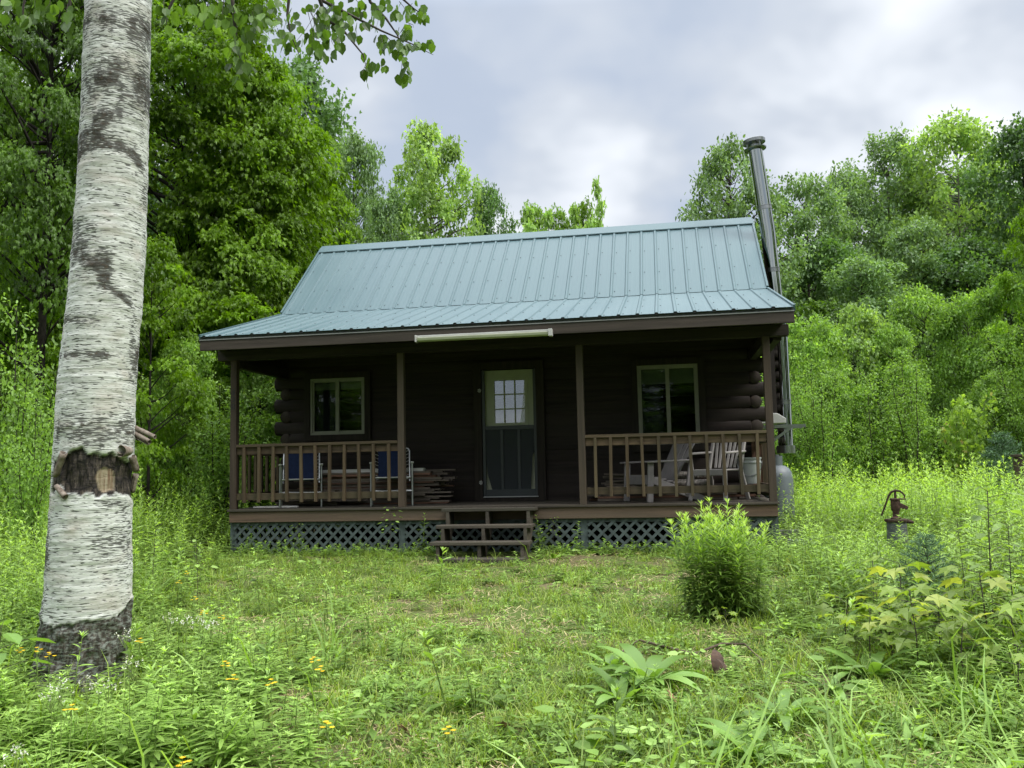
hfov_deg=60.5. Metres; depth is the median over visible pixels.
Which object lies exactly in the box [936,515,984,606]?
young shrub
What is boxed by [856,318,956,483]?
young tree
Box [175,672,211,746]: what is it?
goldenrod
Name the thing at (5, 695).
goldenrod
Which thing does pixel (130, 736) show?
goldenrod
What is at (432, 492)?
lumber board
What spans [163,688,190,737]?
goldenrod
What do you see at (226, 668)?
goldenrod
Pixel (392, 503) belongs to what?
lumber board
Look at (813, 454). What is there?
young tree
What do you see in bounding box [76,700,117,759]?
goldenrod
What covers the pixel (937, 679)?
dock plant
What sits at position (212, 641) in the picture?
goldenrod
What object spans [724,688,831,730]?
dock plant
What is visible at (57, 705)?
goldenrod
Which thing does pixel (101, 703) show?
goldenrod
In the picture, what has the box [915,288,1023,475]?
young tree
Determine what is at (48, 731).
goldenrod
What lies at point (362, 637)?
goldenrod
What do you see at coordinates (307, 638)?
goldenrod
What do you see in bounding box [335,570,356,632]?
goldenrod
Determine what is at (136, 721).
goldenrod
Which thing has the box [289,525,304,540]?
leafy sprig
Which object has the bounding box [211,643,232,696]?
goldenrod
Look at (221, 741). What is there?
goldenrod
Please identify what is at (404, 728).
dead leaf
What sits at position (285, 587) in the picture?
goldenrod
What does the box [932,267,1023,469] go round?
young tree
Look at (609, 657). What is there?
dock plant
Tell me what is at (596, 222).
slender tree
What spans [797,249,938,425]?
ash tree
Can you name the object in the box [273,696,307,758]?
goldenrod
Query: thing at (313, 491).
lumber board
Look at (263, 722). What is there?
goldenrod
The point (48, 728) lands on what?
goldenrod
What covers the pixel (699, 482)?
firewood log
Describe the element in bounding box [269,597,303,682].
goldenrod
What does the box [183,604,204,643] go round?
goldenrod
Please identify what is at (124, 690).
goldenrod
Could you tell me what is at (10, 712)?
goldenrod
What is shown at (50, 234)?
maple tree
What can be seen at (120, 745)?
goldenrod
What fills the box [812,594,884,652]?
maple seedling
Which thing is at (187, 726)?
goldenrod
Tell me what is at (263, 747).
goldenrod
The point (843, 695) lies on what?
dock plant
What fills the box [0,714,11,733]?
goldenrod
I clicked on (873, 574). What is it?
young shrub
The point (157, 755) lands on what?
goldenrod
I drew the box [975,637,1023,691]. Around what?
maple seedling
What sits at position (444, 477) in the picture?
lumber board
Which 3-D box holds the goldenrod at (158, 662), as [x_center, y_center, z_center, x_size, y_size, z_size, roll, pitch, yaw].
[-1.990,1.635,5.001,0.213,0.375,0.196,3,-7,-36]
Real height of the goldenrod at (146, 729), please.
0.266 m
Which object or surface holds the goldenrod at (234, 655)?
on the ground at (516, 613)
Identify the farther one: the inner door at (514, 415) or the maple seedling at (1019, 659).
the inner door at (514, 415)
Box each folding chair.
[278,453,322,507]
[369,447,413,506]
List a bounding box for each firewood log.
[672,479,686,485]
[678,471,698,478]
[694,479,706,485]
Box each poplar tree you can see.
[795,160,911,337]
[823,120,947,285]
[855,104,1023,389]
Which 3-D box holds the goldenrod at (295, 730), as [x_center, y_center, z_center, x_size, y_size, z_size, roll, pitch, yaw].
[-0.985,1.556,4.031,0.185,0.339,0.196,2,-7,-33]
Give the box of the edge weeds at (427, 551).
[208,513,806,558]
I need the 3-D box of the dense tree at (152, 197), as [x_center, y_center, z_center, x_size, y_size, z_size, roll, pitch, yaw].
[-11.344,-4.239,33.447,7.578,16.688,7.116,-6,-7,41]
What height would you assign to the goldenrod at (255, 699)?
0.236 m
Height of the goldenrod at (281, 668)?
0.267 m
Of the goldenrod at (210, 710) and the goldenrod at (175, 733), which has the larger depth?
the goldenrod at (210, 710)
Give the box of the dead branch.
[622,639,762,661]
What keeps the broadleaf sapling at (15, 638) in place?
on the ground at (516, 613)
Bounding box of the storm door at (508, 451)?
[478,368,537,495]
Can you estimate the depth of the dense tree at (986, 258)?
25.43 m
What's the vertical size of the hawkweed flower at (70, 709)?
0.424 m
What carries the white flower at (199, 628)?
on the ground at (516, 613)
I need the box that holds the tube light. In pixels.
[415,328,552,342]
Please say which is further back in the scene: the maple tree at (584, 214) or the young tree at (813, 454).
the maple tree at (584, 214)
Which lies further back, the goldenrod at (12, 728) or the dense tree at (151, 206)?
the dense tree at (151, 206)
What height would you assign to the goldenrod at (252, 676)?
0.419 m
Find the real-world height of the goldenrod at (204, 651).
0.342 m
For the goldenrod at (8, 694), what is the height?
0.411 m
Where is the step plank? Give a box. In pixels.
[437,557,526,562]
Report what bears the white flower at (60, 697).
on the ground at (516, 613)
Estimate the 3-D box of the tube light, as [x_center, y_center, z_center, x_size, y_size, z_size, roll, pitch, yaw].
[-0.361,-0.602,11.000,1.750,0.090,0.098,-2,-6,10]
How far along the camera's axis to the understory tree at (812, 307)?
24.15 m
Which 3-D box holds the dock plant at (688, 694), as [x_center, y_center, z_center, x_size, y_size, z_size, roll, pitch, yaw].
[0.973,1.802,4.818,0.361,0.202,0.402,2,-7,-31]
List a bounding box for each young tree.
[0,287,63,560]
[0,385,53,580]
[131,372,194,517]
[136,332,229,522]
[176,374,276,533]
[208,370,281,508]
[759,325,842,489]
[762,312,874,493]
[790,356,860,499]
[795,367,880,496]
[814,301,910,486]
[839,380,909,493]
[851,351,957,496]
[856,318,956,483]
[875,281,983,476]
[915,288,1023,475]
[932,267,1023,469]
[945,370,1023,482]
[976,323,1023,455]
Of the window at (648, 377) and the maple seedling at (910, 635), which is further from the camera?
the window at (648, 377)
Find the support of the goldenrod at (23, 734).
on the ground at (516, 613)
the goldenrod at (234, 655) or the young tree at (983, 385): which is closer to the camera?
the goldenrod at (234, 655)
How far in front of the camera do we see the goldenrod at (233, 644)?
5.52 m
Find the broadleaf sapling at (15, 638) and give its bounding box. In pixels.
[0,619,54,675]
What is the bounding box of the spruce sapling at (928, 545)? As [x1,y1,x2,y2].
[884,531,978,616]
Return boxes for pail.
[737,457,761,483]
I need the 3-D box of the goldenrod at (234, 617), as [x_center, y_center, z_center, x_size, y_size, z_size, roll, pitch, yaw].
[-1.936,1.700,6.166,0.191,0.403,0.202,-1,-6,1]
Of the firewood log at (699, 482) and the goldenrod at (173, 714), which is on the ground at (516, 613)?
the goldenrod at (173, 714)
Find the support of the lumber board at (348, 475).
on the lumber board at (376, 476)
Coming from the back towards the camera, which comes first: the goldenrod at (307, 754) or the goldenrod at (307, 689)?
the goldenrod at (307, 689)
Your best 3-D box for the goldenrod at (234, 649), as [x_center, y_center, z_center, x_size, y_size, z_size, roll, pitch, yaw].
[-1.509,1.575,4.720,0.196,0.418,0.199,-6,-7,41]
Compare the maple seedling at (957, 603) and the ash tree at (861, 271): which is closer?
the maple seedling at (957, 603)
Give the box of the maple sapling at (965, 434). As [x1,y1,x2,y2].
[937,392,999,491]
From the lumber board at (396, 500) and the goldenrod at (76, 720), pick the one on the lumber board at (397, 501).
the lumber board at (396, 500)
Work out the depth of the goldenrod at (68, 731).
3.93 m
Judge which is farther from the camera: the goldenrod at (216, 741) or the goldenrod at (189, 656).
the goldenrod at (189, 656)
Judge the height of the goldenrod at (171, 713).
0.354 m
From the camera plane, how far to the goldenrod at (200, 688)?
4.64 m
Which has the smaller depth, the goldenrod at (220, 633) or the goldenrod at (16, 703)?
the goldenrod at (16, 703)
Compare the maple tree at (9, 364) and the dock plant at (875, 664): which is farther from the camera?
the maple tree at (9, 364)
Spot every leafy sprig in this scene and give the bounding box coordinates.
[133,522,175,592]
[177,540,217,597]
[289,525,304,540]
[378,507,401,544]
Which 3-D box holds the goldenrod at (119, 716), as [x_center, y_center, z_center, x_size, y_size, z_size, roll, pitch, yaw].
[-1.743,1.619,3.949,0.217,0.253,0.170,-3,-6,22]
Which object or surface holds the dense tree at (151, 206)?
on the ground at (516, 613)
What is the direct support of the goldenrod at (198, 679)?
on the ground at (516, 613)
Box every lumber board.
[253,506,298,507]
[275,499,367,503]
[277,502,339,504]
[278,499,362,500]
[282,488,349,490]
[282,490,338,491]
[283,503,339,504]
[294,477,443,481]
[297,486,426,488]
[303,484,440,487]
[304,482,440,485]
[305,487,431,490]
[311,481,434,484]
[317,471,432,474]
[317,472,449,476]
[317,475,437,478]
[320,468,424,472]
[322,479,450,482]
[322,485,453,487]
[331,473,431,476]
[339,488,441,490]
[340,500,450,502]
[340,501,449,504]
[347,499,431,501]
[354,469,456,472]
[356,497,440,499]
[363,477,456,478]
[406,491,452,493]
[406,493,427,495]
[406,495,452,496]
[413,490,436,491]
[587,492,736,495]
[598,494,755,498]
[598,497,736,500]
[601,482,623,483]
[604,473,641,475]
[606,480,623,482]
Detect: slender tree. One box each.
[519,202,537,232]
[539,207,554,230]
[568,202,583,228]
[584,175,606,227]
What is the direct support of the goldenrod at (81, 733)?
on the ground at (516, 613)
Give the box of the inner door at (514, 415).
[485,369,534,489]
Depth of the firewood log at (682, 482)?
11.94 m
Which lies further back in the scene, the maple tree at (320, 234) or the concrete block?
the maple tree at (320, 234)
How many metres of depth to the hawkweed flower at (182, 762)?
2.95 m
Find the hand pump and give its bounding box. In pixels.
[881,489,913,554]
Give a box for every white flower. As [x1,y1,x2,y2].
[1,742,27,767]
[38,686,64,767]
[47,677,74,766]
[78,675,98,767]
[96,677,122,767]
[114,628,135,716]
[122,655,142,764]
[162,612,175,672]
[176,614,192,696]
[191,615,204,678]
[202,620,218,712]
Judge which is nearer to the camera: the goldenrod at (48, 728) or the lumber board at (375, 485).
the goldenrod at (48, 728)
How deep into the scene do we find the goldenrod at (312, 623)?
6.46 m
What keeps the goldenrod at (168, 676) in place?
on the ground at (516, 613)
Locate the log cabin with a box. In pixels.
[199,136,805,553]
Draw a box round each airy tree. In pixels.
[675,131,817,395]
[759,169,880,391]
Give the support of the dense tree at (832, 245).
on the ground at (516, 613)
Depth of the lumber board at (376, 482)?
12.62 m
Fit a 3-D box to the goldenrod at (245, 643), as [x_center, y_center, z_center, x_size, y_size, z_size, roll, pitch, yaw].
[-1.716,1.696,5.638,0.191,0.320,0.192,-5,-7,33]
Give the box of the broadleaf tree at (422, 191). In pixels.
[361,116,487,243]
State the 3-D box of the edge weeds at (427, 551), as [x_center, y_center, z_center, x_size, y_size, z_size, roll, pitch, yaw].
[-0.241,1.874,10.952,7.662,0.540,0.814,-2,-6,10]
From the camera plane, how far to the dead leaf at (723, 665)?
5.20 m
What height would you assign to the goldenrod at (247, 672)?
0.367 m
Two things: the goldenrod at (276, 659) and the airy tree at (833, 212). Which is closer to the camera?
the goldenrod at (276, 659)
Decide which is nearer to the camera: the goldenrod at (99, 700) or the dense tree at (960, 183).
the goldenrod at (99, 700)
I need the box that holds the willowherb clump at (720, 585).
[662,498,778,622]
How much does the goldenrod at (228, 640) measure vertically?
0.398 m
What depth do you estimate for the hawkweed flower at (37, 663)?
4.68 m
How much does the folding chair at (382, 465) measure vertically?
0.812 m
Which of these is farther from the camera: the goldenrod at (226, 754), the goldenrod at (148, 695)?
the goldenrod at (148, 695)
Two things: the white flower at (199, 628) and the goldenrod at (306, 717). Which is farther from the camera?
the white flower at (199, 628)
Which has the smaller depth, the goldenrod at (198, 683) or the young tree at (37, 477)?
the goldenrod at (198, 683)
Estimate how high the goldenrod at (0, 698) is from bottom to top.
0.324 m
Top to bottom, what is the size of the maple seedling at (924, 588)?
0.595 m
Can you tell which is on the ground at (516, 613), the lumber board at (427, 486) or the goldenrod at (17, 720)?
the goldenrod at (17, 720)
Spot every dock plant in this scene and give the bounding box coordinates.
[576,663,660,713]
[582,648,644,676]
[588,643,714,691]
[665,690,732,713]
[691,718,812,767]
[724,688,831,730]
[776,671,871,700]
[818,648,925,693]
[852,715,940,749]
[906,666,1014,695]
[932,630,1023,664]
[937,681,1023,730]
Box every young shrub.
[854,552,892,630]
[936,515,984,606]
[955,486,1023,630]
[976,520,1023,627]
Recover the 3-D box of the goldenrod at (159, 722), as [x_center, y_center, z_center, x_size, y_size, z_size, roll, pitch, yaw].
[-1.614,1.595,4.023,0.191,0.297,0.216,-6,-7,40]
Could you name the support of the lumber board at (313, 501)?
on the lumber board at (313, 503)
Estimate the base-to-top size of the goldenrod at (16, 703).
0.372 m
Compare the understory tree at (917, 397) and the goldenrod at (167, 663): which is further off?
the understory tree at (917, 397)
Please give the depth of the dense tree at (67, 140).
36.77 m
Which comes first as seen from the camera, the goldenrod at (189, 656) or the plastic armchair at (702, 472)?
the goldenrod at (189, 656)
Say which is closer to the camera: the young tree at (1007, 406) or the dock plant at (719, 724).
the dock plant at (719, 724)
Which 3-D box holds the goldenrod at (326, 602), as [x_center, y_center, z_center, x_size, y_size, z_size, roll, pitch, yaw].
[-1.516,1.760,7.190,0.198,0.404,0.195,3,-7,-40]
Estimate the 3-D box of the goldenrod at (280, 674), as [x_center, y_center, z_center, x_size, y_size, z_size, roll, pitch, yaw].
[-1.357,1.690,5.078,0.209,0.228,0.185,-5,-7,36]
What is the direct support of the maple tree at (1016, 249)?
on the ground at (516, 613)
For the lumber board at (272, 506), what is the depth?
12.12 m
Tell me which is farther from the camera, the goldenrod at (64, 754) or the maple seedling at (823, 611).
the maple seedling at (823, 611)
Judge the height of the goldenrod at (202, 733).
0.308 m
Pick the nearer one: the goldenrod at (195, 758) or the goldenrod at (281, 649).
the goldenrod at (195, 758)
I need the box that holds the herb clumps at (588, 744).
[0,510,1023,767]
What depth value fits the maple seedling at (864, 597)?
5.84 m
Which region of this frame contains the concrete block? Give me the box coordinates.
[767,529,802,546]
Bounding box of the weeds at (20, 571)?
[0,449,1023,767]
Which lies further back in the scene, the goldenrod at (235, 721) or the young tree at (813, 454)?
the young tree at (813, 454)
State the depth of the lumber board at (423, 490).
12.48 m
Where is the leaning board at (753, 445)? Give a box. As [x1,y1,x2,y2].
[751,442,762,484]
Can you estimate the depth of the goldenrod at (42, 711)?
4.16 m
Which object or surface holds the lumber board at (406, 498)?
on the lumber board at (396, 500)
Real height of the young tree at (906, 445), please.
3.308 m
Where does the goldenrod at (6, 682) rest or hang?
on the ground at (516, 613)
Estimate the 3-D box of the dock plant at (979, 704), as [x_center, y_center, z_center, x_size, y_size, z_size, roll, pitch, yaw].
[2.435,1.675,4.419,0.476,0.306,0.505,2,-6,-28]
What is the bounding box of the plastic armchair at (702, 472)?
[688,442,750,500]
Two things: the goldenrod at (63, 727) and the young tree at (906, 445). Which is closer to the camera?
the goldenrod at (63, 727)
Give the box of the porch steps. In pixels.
[430,507,537,560]
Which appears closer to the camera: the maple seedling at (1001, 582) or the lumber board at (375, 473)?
the maple seedling at (1001, 582)
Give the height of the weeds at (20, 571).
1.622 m
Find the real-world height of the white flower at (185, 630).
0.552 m
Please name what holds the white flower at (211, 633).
on the ground at (516, 613)
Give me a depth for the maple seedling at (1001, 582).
5.38 m
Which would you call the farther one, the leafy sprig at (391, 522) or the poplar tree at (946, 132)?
the poplar tree at (946, 132)
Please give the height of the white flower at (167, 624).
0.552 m
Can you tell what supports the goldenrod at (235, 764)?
on the ground at (516, 613)
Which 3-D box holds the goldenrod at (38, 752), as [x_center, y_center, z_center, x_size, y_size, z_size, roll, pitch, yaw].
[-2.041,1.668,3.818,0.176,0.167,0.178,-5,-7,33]
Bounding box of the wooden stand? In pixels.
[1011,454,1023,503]
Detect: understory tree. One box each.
[137,345,206,494]
[760,297,943,480]
[800,313,961,478]
[933,325,1019,468]
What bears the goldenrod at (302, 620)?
on the ground at (516, 613)
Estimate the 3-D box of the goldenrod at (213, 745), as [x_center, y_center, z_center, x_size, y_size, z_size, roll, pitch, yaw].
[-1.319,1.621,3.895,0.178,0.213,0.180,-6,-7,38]
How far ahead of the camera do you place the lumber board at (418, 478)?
12.65 m
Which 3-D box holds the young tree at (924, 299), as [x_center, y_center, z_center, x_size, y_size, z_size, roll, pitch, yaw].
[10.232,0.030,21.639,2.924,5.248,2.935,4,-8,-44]
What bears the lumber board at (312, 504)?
on the log cabin
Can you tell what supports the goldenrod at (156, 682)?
on the ground at (516, 613)
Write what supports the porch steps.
on the ground at (516, 613)
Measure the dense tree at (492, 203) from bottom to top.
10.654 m
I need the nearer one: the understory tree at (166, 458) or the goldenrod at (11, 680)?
the goldenrod at (11, 680)
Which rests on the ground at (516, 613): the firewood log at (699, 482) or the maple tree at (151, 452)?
the maple tree at (151, 452)
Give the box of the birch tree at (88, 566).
[0,0,435,705]
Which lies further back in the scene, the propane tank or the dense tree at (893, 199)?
the dense tree at (893, 199)
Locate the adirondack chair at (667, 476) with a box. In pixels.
[620,443,704,502]
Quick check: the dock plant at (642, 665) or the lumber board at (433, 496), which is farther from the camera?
the lumber board at (433, 496)
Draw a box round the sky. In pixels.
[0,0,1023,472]
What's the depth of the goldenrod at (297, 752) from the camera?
3.80 m
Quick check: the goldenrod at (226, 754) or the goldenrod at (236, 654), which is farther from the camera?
the goldenrod at (236, 654)
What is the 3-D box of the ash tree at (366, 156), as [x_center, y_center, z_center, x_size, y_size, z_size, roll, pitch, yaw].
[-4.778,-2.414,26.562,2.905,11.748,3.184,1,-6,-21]
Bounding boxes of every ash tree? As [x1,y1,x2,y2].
[331,124,388,243]
[361,184,419,242]
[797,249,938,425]
[878,208,983,465]
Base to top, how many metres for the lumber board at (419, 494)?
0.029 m
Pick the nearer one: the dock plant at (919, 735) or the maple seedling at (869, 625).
the dock plant at (919, 735)
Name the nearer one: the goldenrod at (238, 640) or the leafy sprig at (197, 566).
the goldenrod at (238, 640)
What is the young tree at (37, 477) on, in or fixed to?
on the ground at (516, 613)
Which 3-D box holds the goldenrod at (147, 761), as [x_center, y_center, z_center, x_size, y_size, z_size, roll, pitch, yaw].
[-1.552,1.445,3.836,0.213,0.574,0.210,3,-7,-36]
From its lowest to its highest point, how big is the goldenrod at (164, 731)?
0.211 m
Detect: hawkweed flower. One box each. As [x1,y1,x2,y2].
[15,647,23,698]
[35,647,41,698]
[63,704,76,767]
[135,638,142,707]
[176,756,191,767]
[192,596,197,646]
[220,661,230,726]
[226,674,237,765]
[267,678,277,756]
[310,657,318,742]
[314,666,324,757]
[321,720,334,767]
[442,725,456,767]
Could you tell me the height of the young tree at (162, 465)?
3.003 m
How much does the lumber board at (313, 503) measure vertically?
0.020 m
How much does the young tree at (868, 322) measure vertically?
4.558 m
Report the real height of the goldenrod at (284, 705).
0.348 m
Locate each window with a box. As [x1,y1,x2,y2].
[304,371,371,441]
[630,356,706,451]
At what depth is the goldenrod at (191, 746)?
3.93 m
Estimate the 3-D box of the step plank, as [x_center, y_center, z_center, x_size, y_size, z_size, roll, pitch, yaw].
[-0.351,2.079,10.380,1.020,0.045,0.280,-2,-6,10]
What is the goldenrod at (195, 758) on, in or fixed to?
on the ground at (516, 613)
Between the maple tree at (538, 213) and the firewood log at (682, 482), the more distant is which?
the maple tree at (538, 213)
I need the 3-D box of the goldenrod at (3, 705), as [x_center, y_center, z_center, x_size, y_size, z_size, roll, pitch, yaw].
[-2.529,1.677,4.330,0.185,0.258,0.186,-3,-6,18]
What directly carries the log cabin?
on the ground at (516, 613)
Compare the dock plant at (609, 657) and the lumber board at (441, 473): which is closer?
the dock plant at (609, 657)
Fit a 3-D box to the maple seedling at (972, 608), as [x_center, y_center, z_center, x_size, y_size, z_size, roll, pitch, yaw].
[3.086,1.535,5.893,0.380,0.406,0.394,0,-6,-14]
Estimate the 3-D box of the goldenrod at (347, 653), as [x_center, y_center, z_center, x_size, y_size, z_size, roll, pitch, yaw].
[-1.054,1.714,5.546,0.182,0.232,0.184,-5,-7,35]
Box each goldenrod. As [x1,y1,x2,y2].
[0,663,19,719]
[0,668,19,708]
[0,677,24,734]
[0,684,9,731]
[0,697,12,722]
[0,710,24,766]
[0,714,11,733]
[1,670,27,717]
[2,678,19,715]
[2,709,43,756]
[4,720,30,744]
[5,721,34,756]
[9,682,35,720]
[15,733,52,767]
[21,692,61,763]
[27,723,67,767]
[28,699,57,735]
[30,747,52,767]
[31,671,76,746]
[31,727,71,767]
[32,711,62,755]
[32,711,80,767]
[34,689,69,738]
[48,630,98,729]
[48,750,70,767]
[49,706,92,766]
[49,716,88,756]
[50,723,91,762]
[56,699,92,738]
[66,720,97,747]
[71,706,119,767]
[72,718,92,743]
[76,683,112,739]
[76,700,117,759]
[76,724,110,764]
[79,732,109,761]
[85,674,116,730]
[85,728,116,767]
[87,705,114,745]
[95,697,141,767]
[98,713,138,765]
[100,717,144,767]
[107,688,137,738]
[109,714,145,767]
[109,718,138,745]
[111,721,134,755]
[123,710,146,737]
[124,673,161,736]
[125,733,156,767]
[127,705,172,767]
[128,711,168,761]
[132,646,180,767]
[132,676,153,715]
[133,695,153,725]
[134,688,168,761]
[135,660,167,714]
[136,682,179,767]
[136,721,181,765]
[140,673,179,719]
[140,701,174,765]
[142,639,176,693]
[142,715,176,750]
[143,700,175,754]
[144,643,178,682]
[144,660,184,710]
[145,703,183,758]
[147,659,177,687]
[148,655,183,706]
[149,681,183,746]
[151,698,197,750]
[156,683,194,750]
[156,706,194,762]
[161,609,193,667]
[161,669,186,720]
[161,735,191,767]
[162,665,191,723]
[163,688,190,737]
[164,698,188,747]
[168,694,202,735]
[172,669,192,716]
[173,659,201,729]
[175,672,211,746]
[175,723,207,759]
[176,636,206,687]
[176,646,211,716]
[178,650,198,706]
[178,705,228,767]
[179,578,203,631]
[179,639,208,676]
[180,674,208,713]
[181,670,211,714]
[181,748,210,767]
[182,565,205,632]
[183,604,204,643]
[186,620,217,685]
[187,604,220,680]
[187,659,211,694]
[191,699,215,745]
[192,649,221,704]
[193,723,229,767]
[194,592,226,652]
[194,670,225,732]
[194,695,237,765]
[194,710,237,767]
[195,695,220,730]
[198,655,225,713]
[198,687,242,767]
[199,617,223,664]
[201,681,240,760]
[203,646,230,697]
[203,673,234,709]
[203,687,245,737]
[204,622,230,686]
[207,606,227,656]
[207,615,236,673]
[208,653,244,719]
[209,722,251,767]
[210,714,244,757]
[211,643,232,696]
[211,644,235,692]
[211,686,250,766]
[212,608,249,668]
[212,734,252,767]
[214,636,247,706]
[214,686,237,717]
[214,735,245,766]
[215,598,246,674]
[215,620,242,677]
[215,716,256,767]
[216,694,245,745]
[217,621,249,692]
[221,646,241,682]
[222,598,247,648]
[222,656,255,740]
[223,648,255,709]
[224,615,250,675]
[226,715,268,765]
[231,657,264,715]
[231,706,265,766]
[233,701,279,767]
[233,758,254,767]
[234,621,255,664]
[235,623,259,670]
[235,634,264,683]
[235,682,264,745]
[236,677,268,729]
[237,633,268,704]
[237,641,270,709]
[240,678,271,720]
[241,630,267,674]
[242,686,281,762]
[245,548,269,612]
[247,740,281,767]
[250,736,290,767]
[251,675,282,731]
[254,626,281,693]
[255,656,286,691]
[256,645,296,709]
[256,653,286,702]
[257,613,284,654]
[258,720,300,767]
[260,613,286,676]
[262,634,288,682]
[264,656,294,693]
[267,563,287,615]
[268,666,300,739]
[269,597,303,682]
[270,623,295,676]
[270,647,294,693]
[271,730,312,767]
[273,686,316,754]
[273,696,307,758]
[276,739,314,767]
[278,568,295,604]
[283,577,305,641]
[283,595,308,645]
[283,715,317,762]
[286,701,318,738]
[287,730,324,767]
[289,608,322,671]
[291,605,314,640]
[293,636,324,683]
[293,657,329,709]
[293,722,333,767]
[294,643,328,711]
[300,603,323,641]
[309,614,338,675]
[314,572,334,630]
[316,574,337,623]
[322,587,346,636]
[329,689,367,731]
[333,637,358,671]
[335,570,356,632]
[341,571,357,608]
[351,616,375,653]
[355,591,381,653]
[388,618,416,665]
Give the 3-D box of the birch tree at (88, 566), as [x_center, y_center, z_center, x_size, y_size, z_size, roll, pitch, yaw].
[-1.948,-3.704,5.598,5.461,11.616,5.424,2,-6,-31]
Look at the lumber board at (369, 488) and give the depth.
12.63 m
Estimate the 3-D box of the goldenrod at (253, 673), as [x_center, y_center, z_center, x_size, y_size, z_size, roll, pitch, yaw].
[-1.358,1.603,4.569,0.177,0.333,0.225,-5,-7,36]
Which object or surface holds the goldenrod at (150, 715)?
on the ground at (516, 613)
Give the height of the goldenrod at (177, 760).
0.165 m
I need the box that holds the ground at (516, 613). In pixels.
[76,467,1023,767]
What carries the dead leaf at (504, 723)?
on the ground at (516, 613)
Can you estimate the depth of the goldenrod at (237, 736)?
3.85 m
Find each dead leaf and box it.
[397,724,411,737]
[497,720,509,727]
[711,649,723,673]
[717,659,727,676]
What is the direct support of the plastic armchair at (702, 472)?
on the log cabin
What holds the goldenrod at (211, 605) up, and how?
on the ground at (516, 613)
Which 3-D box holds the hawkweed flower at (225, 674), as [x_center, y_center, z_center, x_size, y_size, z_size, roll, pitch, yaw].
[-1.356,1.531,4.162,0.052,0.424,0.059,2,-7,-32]
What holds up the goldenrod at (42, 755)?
on the ground at (516, 613)
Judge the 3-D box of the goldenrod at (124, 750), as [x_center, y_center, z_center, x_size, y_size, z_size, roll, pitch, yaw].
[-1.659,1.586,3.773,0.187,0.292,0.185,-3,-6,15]
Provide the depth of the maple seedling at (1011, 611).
5.02 m
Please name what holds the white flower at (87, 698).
on the ground at (516, 613)
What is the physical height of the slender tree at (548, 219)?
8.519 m
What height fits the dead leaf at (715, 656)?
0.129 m
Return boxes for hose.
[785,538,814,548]
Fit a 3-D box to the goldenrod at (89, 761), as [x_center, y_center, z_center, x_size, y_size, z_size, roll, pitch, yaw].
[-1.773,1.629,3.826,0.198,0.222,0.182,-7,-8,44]
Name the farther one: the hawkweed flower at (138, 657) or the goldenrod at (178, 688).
the hawkweed flower at (138, 657)
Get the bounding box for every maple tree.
[0,0,167,506]
[0,1,161,463]
[0,254,65,503]
[1,0,366,496]
[131,232,229,534]
[146,51,337,503]
[153,291,280,517]
[230,142,343,302]
[287,189,368,295]
[516,199,544,232]
[544,202,570,230]
[567,195,603,229]
[986,206,1023,433]
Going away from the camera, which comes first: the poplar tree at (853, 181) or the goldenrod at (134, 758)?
the goldenrod at (134, 758)
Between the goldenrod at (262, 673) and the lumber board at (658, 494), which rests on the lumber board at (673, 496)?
the lumber board at (658, 494)
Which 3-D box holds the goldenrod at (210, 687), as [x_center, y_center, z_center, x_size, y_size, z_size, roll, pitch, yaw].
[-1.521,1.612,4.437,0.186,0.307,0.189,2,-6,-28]
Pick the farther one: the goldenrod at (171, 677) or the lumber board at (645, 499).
the lumber board at (645, 499)
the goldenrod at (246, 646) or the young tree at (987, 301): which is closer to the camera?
the goldenrod at (246, 646)
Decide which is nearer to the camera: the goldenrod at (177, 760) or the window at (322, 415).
the goldenrod at (177, 760)
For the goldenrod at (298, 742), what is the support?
on the ground at (516, 613)
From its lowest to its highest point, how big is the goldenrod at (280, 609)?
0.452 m
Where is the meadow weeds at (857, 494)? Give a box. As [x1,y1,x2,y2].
[0,453,1023,550]
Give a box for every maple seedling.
[711,607,737,623]
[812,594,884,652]
[836,604,903,657]
[845,586,904,635]
[849,602,925,658]
[852,555,937,638]
[871,585,968,670]
[895,589,978,658]
[919,617,1003,674]
[920,591,980,621]
[936,565,1023,640]
[945,584,1006,624]
[963,564,1023,606]
[970,596,1023,663]
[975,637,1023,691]
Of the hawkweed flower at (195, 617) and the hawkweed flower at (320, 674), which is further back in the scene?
the hawkweed flower at (195, 617)
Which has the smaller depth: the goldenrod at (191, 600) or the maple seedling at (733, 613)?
the maple seedling at (733, 613)
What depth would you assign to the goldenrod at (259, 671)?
4.91 m
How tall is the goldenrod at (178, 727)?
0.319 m
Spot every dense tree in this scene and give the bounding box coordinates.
[5,70,52,390]
[7,63,151,237]
[46,126,201,331]
[146,53,274,306]
[232,49,363,246]
[467,179,517,235]
[781,232,894,392]
[857,163,986,274]
[907,230,1023,440]
[928,157,1023,288]
[955,111,1023,347]
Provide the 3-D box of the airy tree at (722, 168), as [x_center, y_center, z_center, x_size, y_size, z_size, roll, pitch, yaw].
[6.737,-2.312,26.588,4.905,10.881,4.688,-1,-6,0]
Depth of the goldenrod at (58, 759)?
3.71 m
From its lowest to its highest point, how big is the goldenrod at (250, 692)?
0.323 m
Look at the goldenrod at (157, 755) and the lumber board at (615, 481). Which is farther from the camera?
the lumber board at (615, 481)
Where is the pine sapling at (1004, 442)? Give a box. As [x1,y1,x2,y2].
[961,431,1023,502]
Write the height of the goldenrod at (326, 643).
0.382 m
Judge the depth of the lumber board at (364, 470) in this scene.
12.72 m
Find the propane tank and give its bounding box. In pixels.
[765,455,794,527]

